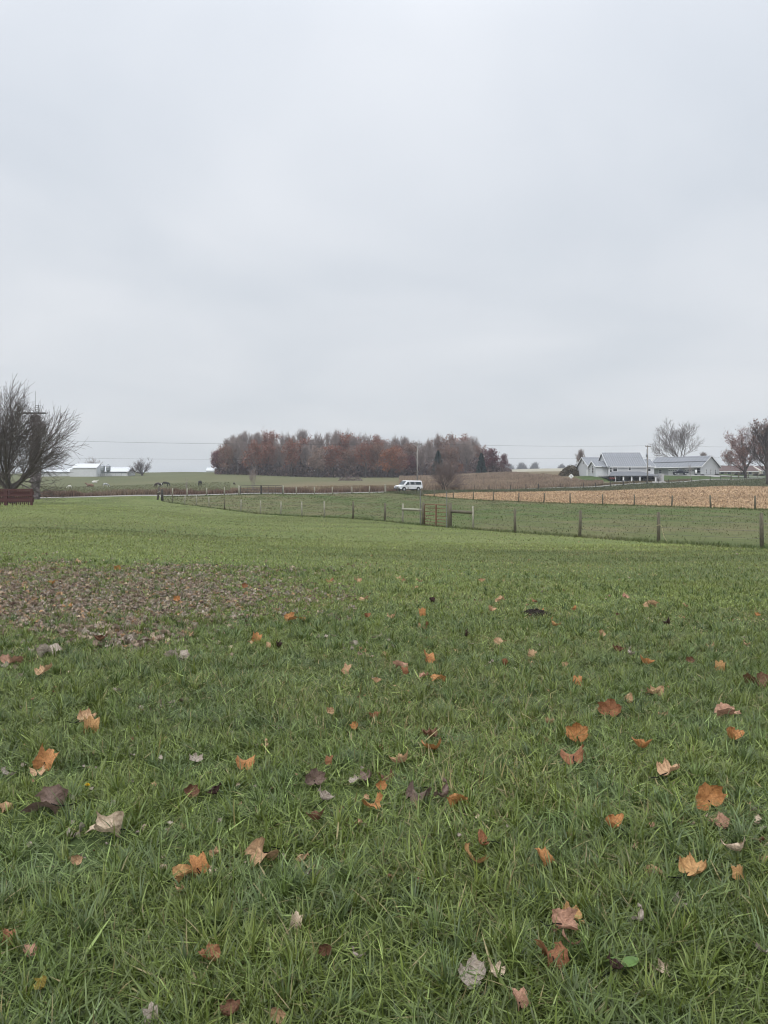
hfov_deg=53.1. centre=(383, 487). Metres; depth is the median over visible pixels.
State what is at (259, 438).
woodlot tree
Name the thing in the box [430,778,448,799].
fallen leaf
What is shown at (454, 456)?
woodlot tree
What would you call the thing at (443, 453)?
woodlot tree
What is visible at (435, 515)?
pipe gate
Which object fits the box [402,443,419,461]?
woodlot tree
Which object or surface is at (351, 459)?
woodlot tree
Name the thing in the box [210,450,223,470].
woodlot tree
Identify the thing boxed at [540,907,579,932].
fallen leaf
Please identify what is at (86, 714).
fallen leaf
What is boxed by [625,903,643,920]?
fallen leaf
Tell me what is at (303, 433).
woodlot tree
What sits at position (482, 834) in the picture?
fallen leaf
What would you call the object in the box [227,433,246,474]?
woodlot tree
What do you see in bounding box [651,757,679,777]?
fallen leaf
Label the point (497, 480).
dry weeds
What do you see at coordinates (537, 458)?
power line
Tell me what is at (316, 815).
fallen leaf
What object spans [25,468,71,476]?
poultry house
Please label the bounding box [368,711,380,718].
fallen leaf
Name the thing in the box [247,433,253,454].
woodlot tree
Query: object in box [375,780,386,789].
fallen leaf
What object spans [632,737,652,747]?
fallen leaf
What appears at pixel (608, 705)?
fallen leaf
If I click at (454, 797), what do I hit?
fallen leaf
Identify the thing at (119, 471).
poultry house
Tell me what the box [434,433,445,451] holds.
woodlot tree
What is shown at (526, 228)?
sky
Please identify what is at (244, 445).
woodlot tree
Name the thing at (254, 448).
woodlot tree
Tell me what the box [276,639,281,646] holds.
fallen leaf
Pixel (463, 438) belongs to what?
woodlot tree
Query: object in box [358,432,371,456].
woodlot tree
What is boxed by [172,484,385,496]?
roadside fence
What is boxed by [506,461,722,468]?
distant treeline
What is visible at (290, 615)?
fallen leaf
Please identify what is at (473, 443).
woodlot tree
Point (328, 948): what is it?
fallen leaf
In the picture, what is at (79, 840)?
ground
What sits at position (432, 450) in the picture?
woodlot tree
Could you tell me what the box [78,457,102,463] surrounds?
pasture tree
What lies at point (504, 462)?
woodlot tree
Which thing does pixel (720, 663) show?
fallen leaf
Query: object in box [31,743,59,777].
fallen leaf
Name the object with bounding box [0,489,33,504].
board fence
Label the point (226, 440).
woodlot tree
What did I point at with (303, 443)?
woodlot tree
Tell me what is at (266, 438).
woodlot tree
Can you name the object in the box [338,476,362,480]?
bramble bush
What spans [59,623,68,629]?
litter leaf
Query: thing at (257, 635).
fallen leaf
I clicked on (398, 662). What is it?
fallen leaf
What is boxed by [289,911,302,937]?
fallen leaf
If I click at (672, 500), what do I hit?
field fence
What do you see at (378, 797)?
fallen leaf
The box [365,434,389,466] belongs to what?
woodlot tree
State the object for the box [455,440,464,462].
woodlot tree
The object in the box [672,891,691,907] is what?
fallen leaf
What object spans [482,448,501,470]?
woodlot tree
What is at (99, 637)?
fallen leaf
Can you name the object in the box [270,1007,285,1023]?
fallen leaf
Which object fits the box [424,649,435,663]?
fallen leaf
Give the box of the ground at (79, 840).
[0,801,218,1023]
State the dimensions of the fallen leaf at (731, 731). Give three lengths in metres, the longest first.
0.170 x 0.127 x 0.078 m
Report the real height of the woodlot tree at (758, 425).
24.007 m
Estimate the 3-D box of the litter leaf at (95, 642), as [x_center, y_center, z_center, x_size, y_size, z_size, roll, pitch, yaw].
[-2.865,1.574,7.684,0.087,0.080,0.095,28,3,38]
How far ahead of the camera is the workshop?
256.42 m
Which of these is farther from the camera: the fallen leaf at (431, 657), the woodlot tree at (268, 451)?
the woodlot tree at (268, 451)
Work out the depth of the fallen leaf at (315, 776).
4.09 m
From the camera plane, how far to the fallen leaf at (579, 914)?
2.74 m
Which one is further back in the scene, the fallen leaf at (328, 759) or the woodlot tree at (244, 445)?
the woodlot tree at (244, 445)
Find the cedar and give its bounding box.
[430,450,443,475]
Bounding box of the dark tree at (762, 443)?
[732,416,767,484]
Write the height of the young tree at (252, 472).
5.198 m
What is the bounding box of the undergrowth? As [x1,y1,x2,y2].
[214,454,511,477]
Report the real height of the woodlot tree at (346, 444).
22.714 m
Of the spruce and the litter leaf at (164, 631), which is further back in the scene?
the spruce
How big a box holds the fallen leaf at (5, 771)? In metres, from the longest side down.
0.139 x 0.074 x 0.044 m
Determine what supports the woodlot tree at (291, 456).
on the pasture
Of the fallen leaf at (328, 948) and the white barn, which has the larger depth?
the white barn
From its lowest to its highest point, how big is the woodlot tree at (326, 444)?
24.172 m
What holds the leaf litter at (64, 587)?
on the lawn at (142, 502)
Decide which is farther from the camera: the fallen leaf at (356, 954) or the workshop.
the workshop
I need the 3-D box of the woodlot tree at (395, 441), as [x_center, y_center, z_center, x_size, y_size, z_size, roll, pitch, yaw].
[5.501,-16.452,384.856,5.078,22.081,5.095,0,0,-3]
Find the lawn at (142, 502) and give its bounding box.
[0,496,767,1023]
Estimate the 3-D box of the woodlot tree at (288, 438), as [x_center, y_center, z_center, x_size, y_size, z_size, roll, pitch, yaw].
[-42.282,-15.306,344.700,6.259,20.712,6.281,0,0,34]
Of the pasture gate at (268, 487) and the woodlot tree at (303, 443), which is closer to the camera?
the pasture gate at (268, 487)
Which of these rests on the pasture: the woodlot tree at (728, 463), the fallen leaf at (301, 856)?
the woodlot tree at (728, 463)
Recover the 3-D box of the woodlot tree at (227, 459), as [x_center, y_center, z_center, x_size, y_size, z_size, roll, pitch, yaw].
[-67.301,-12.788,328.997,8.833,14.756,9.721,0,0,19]
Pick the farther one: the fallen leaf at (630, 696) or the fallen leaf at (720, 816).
the fallen leaf at (630, 696)
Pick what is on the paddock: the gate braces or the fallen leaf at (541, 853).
the gate braces
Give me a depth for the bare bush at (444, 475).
161.98 m
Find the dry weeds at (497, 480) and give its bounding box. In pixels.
[0,471,690,496]
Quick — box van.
[394,480,422,490]
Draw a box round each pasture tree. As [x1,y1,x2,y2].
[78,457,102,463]
[128,458,151,475]
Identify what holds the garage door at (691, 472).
in the workshop
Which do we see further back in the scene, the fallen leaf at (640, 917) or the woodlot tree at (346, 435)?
the woodlot tree at (346, 435)
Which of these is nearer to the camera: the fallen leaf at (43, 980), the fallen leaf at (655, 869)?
the fallen leaf at (43, 980)
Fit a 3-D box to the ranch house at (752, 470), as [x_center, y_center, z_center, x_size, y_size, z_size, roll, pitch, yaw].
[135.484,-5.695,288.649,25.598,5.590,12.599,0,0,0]
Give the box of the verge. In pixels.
[72,478,765,497]
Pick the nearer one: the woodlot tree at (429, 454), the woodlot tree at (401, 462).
the woodlot tree at (401, 462)
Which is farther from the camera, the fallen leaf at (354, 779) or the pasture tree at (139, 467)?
the pasture tree at (139, 467)
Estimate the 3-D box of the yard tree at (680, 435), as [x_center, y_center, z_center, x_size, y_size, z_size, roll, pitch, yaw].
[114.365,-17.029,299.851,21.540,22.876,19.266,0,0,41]
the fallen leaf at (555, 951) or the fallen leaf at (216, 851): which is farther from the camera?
the fallen leaf at (216, 851)
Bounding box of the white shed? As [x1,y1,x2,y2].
[206,468,216,471]
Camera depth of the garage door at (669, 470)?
259.64 m
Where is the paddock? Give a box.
[163,493,767,547]
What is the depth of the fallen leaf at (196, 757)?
4.51 m
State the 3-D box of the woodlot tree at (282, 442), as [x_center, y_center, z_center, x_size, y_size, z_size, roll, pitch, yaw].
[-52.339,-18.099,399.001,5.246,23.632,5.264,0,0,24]
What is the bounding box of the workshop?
[652,455,720,474]
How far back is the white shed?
520.00 m
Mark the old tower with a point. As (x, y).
(36, 495)
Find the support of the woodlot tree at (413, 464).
on the pasture
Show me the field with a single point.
(706, 495)
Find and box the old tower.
[25,405,47,498]
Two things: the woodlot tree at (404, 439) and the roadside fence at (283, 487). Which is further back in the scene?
the woodlot tree at (404, 439)
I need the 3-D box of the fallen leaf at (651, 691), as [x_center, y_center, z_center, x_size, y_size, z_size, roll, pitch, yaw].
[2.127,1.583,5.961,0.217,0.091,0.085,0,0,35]
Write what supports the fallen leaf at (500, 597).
on the lawn at (142, 502)
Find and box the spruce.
[475,453,486,472]
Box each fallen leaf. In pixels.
[0,654,22,664]
[0,801,12,812]
[1,766,17,775]
[1,928,15,945]
[20,784,75,813]
[23,943,36,956]
[29,765,45,775]
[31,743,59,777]
[33,975,46,992]
[34,663,51,675]
[36,643,62,656]
[66,822,84,841]
[67,708,97,722]
[70,854,82,864]
[83,715,99,734]
[86,811,138,837]
[92,634,106,642]
[142,1001,159,1023]
[165,649,189,660]
[165,864,197,882]
[184,784,199,802]
[187,851,209,877]
[189,752,202,765]
[198,942,229,965]
[207,782,221,797]
[209,846,222,856]
[219,999,240,1023]
[235,755,255,769]
[244,837,279,867]
[251,631,262,641]
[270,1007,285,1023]
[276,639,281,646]
[284,612,296,620]
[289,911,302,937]
[293,852,308,868]
[305,768,325,790]
[306,809,323,819]
[314,785,334,807]
[318,944,331,955]
[325,755,333,764]
[326,707,333,713]
[341,662,350,674]
[348,775,358,782]
[349,721,357,728]
[352,946,365,957]
[354,769,371,786]
[361,792,382,809]
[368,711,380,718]
[372,677,380,682]
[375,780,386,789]
[379,768,393,782]
[388,747,407,762]
[392,660,408,668]
[401,666,408,674]
[404,780,430,808]
[418,607,425,615]
[421,737,441,749]
[422,727,443,738]
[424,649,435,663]
[430,674,445,681]
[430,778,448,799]
[439,793,467,806]
[458,952,496,996]
[465,843,489,862]
[478,828,499,844]
[489,960,504,976]
[494,637,505,644]
[495,595,505,601]
[511,987,530,1019]
[527,648,536,658]
[534,939,569,973]
[535,847,554,867]
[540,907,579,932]
[551,617,562,625]
[560,743,583,764]
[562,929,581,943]
[563,900,598,924]
[565,722,587,745]
[573,675,581,685]
[598,698,621,716]
[602,951,625,977]
[605,813,626,834]
[613,644,625,650]
[624,692,640,705]
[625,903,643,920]
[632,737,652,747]
[640,654,653,663]
[643,600,658,607]
[644,864,665,879]
[646,685,663,696]
[650,957,669,976]
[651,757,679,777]
[668,852,706,878]
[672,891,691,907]
[686,656,694,662]
[695,782,726,811]
[706,702,740,717]
[709,811,729,828]
[715,660,725,670]
[720,835,745,850]
[726,726,744,741]
[731,864,743,883]
[743,671,767,690]
[755,942,767,952]
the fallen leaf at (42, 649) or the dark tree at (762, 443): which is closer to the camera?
the fallen leaf at (42, 649)
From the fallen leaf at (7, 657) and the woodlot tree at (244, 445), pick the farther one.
the woodlot tree at (244, 445)
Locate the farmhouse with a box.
[576,452,664,482]
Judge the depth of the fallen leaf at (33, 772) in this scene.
4.37 m
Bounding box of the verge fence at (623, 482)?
[474,476,731,489]
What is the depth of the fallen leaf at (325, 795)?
3.79 m
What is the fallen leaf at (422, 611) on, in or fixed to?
on the lawn at (142, 502)
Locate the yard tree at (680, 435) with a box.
[650,418,702,456]
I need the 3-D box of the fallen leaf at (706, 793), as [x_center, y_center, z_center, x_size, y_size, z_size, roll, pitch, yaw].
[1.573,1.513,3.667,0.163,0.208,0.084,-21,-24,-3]
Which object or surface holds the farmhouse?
on the pasture
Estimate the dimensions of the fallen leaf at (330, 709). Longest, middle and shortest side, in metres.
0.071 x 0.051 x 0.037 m
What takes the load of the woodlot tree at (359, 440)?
on the pasture
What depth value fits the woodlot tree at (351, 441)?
344.28 m
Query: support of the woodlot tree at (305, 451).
on the pasture
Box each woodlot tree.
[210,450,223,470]
[216,441,235,474]
[217,437,230,446]
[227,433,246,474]
[237,433,248,456]
[239,440,247,458]
[240,462,248,473]
[241,430,249,451]
[241,438,266,473]
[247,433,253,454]
[249,432,263,470]
[255,441,278,475]
[259,426,281,461]
[270,442,287,472]
[279,430,285,447]
[281,439,302,476]
[283,433,295,470]
[294,428,311,447]
[297,435,311,469]
[300,444,311,476]
[303,438,317,460]
[306,446,326,476]
[309,432,325,455]
[311,440,320,476]
[320,444,347,476]
[324,432,329,455]
[325,430,341,450]
[335,430,360,474]
[339,446,358,476]
[340,429,352,449]
[348,433,357,462]
[352,440,380,477]
[357,432,363,452]
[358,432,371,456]
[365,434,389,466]
[368,440,384,477]
[376,446,401,477]
[378,439,395,470]
[390,433,399,447]
[392,440,407,458]
[392,453,409,475]
[401,437,409,453]
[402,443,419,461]
[405,455,418,474]
[407,439,420,463]
[413,447,426,474]
[423,439,435,462]
[424,438,434,471]
[431,434,458,457]
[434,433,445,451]
[438,443,449,461]
[445,445,459,472]
[455,433,474,460]
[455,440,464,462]
[456,464,462,473]
[458,436,475,473]
[469,436,480,456]
[473,442,486,460]
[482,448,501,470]
[497,453,509,469]
[575,448,584,464]
[723,447,733,465]
[750,418,767,462]
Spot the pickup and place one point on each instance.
(680, 471)
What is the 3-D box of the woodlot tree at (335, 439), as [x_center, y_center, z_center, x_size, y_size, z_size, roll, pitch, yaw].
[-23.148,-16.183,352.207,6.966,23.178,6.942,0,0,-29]
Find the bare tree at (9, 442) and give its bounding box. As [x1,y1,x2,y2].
[0,376,88,503]
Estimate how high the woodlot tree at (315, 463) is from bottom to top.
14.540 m
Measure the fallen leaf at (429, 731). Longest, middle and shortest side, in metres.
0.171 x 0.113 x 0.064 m
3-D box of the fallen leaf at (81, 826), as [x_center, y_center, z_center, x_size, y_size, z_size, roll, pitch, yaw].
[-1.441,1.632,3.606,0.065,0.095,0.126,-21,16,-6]
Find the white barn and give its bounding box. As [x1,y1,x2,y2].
[70,464,101,476]
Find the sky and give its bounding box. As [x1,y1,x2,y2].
[0,0,767,496]
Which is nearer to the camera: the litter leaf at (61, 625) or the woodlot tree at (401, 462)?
the litter leaf at (61, 625)
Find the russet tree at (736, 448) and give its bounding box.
[720,425,764,477]
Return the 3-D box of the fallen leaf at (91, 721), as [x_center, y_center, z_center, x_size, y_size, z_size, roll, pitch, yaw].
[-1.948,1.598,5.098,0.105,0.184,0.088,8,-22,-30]
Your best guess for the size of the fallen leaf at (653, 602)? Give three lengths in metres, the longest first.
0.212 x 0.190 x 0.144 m
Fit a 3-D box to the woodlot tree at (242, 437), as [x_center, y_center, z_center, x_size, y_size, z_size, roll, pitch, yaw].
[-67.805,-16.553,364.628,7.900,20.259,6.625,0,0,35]
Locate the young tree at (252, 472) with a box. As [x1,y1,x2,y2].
[247,466,258,489]
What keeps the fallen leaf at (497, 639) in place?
on the lawn at (142, 502)
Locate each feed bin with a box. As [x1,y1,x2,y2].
[100,464,104,476]
[106,464,110,476]
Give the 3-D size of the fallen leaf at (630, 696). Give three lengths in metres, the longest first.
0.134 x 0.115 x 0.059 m
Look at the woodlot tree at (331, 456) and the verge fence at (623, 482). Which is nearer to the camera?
the verge fence at (623, 482)
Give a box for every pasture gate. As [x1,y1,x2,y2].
[240,485,260,494]
[262,485,281,492]
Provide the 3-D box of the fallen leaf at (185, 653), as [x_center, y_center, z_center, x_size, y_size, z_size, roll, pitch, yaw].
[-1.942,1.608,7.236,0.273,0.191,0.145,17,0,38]
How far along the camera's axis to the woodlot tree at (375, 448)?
329.67 m
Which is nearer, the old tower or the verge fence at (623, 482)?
the old tower
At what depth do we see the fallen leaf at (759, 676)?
6.26 m
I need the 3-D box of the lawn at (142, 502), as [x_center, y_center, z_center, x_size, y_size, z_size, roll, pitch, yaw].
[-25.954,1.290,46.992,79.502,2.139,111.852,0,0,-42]
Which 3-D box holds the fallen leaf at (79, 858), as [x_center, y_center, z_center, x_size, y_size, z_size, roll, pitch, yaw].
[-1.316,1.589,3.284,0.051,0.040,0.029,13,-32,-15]
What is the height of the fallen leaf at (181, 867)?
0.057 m
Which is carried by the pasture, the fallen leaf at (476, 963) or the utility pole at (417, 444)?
the utility pole at (417, 444)
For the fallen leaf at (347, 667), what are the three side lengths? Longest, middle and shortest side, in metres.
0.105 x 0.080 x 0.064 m
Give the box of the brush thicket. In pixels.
[559,465,579,475]
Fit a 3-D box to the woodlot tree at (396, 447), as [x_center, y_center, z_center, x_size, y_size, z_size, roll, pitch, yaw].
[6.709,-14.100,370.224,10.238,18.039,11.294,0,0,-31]
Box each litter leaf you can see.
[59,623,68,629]
[86,624,94,630]
[93,639,101,647]
[160,629,170,634]
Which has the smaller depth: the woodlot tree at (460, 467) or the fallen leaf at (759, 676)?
the fallen leaf at (759, 676)
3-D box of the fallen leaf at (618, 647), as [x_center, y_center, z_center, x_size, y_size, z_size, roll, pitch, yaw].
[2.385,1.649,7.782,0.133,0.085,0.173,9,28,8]
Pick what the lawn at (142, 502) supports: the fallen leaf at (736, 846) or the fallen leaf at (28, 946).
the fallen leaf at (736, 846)
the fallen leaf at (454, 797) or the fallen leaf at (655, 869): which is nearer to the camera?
the fallen leaf at (655, 869)
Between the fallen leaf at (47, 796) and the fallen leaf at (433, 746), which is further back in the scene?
the fallen leaf at (433, 746)
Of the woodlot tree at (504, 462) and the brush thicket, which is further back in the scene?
the woodlot tree at (504, 462)
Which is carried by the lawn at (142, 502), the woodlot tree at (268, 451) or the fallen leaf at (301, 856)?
the fallen leaf at (301, 856)
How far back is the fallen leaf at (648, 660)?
7.15 m
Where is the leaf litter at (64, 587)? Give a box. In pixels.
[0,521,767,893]
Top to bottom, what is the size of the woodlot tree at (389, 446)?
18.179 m
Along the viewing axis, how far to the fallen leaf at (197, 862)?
3.19 m
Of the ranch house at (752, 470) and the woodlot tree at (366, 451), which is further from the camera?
the woodlot tree at (366, 451)
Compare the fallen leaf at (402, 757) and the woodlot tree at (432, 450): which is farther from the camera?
the woodlot tree at (432, 450)
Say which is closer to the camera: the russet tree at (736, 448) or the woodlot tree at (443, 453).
the russet tree at (736, 448)
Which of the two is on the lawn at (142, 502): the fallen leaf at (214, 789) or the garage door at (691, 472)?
the fallen leaf at (214, 789)
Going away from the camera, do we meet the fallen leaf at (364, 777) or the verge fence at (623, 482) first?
the fallen leaf at (364, 777)
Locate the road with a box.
[40,478,752,497]
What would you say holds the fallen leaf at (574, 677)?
on the lawn at (142, 502)
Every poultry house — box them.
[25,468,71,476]
[101,467,134,475]
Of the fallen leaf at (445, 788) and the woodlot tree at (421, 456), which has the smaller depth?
the fallen leaf at (445, 788)
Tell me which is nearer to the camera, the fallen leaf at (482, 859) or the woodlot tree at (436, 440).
the fallen leaf at (482, 859)
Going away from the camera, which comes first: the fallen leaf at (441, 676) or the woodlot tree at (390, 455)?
the fallen leaf at (441, 676)
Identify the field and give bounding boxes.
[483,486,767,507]
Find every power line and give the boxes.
[88,441,416,443]
[434,457,636,458]
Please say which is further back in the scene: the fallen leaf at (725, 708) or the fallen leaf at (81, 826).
the fallen leaf at (725, 708)
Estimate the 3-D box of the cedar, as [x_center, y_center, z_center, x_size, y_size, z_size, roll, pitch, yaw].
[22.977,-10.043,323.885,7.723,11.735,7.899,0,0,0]
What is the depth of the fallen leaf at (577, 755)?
4.30 m
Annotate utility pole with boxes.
[414,443,421,480]
[645,445,650,481]
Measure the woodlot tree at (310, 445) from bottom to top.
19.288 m
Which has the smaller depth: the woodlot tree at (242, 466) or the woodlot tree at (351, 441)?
the woodlot tree at (242, 466)
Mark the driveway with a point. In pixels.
(707, 475)
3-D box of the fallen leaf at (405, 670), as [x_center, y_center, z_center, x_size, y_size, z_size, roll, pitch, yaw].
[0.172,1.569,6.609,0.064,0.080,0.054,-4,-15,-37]
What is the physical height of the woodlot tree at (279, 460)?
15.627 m
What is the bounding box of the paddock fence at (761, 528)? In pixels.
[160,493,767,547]
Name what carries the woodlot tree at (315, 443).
on the pasture
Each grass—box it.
[0,496,767,1023]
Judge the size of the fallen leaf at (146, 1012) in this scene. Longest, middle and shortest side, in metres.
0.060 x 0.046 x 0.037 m
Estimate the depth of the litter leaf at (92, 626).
8.54 m
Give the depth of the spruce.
321.27 m
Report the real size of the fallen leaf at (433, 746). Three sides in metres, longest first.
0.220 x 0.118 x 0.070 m
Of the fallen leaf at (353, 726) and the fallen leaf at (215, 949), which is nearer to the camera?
the fallen leaf at (215, 949)
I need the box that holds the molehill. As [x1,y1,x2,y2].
[521,608,550,617]
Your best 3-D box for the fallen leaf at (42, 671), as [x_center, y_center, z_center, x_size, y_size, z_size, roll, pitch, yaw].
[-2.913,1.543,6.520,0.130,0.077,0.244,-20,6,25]
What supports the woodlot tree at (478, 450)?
on the pasture
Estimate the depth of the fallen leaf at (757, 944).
2.52 m
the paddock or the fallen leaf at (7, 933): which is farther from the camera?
the paddock
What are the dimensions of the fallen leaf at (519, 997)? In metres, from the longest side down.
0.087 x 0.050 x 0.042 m
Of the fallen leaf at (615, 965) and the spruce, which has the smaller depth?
the fallen leaf at (615, 965)
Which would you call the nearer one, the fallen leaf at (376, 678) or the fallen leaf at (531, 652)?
the fallen leaf at (376, 678)
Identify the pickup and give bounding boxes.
[671,469,688,474]
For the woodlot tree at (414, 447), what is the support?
on the pasture
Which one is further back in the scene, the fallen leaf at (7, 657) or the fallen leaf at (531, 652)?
the fallen leaf at (531, 652)
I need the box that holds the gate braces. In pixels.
[401,490,474,527]
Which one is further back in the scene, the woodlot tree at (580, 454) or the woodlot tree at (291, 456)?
the woodlot tree at (291, 456)
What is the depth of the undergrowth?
334.26 m
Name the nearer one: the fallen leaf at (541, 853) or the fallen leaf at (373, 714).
the fallen leaf at (541, 853)
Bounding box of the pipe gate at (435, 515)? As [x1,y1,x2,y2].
[424,504,447,526]
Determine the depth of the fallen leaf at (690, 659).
7.20 m
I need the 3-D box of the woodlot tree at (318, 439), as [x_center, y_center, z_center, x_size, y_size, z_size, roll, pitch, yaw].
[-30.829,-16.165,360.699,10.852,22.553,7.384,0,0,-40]
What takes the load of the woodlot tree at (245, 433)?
on the pasture
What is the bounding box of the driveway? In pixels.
[673,475,743,476]
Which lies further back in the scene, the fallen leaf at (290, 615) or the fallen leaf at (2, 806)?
the fallen leaf at (290, 615)
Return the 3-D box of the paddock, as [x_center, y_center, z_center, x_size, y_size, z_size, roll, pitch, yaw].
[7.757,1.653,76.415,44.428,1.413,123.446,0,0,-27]
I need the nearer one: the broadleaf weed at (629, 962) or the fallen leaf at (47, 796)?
the broadleaf weed at (629, 962)
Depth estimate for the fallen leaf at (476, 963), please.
2.44 m
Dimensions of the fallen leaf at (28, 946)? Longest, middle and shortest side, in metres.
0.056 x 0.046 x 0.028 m
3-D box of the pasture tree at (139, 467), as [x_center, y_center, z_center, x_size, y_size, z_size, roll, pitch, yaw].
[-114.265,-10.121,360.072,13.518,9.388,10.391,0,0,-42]
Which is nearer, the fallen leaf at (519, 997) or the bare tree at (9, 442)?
the fallen leaf at (519, 997)
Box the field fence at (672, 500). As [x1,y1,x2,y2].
[397,487,767,507]
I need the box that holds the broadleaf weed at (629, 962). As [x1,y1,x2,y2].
[609,956,638,969]
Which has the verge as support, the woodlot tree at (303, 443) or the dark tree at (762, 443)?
the dark tree at (762, 443)
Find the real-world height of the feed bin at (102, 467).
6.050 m
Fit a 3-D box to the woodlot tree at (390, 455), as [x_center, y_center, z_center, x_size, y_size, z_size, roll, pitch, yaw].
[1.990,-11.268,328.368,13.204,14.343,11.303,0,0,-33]
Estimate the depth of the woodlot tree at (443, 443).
384.14 m
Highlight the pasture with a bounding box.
[0,468,765,496]
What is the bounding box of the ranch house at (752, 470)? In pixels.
[719,466,764,474]
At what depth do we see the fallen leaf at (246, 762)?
4.35 m
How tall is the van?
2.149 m
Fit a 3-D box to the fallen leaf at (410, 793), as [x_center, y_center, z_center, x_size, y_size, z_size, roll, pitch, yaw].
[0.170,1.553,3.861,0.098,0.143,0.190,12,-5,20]
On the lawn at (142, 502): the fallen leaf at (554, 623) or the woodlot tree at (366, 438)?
the fallen leaf at (554, 623)
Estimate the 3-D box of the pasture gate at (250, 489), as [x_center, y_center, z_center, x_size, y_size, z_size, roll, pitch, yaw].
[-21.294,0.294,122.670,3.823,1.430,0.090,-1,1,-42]
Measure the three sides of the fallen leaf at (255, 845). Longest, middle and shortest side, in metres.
0.180 x 0.136 x 0.094 m
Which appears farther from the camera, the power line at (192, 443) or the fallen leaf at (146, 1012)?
the power line at (192, 443)
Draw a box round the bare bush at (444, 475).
[427,457,468,489]
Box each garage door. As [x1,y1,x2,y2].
[668,469,676,474]
[685,468,693,474]
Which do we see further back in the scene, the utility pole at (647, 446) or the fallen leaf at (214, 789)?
the utility pole at (647, 446)
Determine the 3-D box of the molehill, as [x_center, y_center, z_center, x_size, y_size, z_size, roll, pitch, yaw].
[2.108,1.718,10.620,0.452,0.104,0.361,0,0,0]

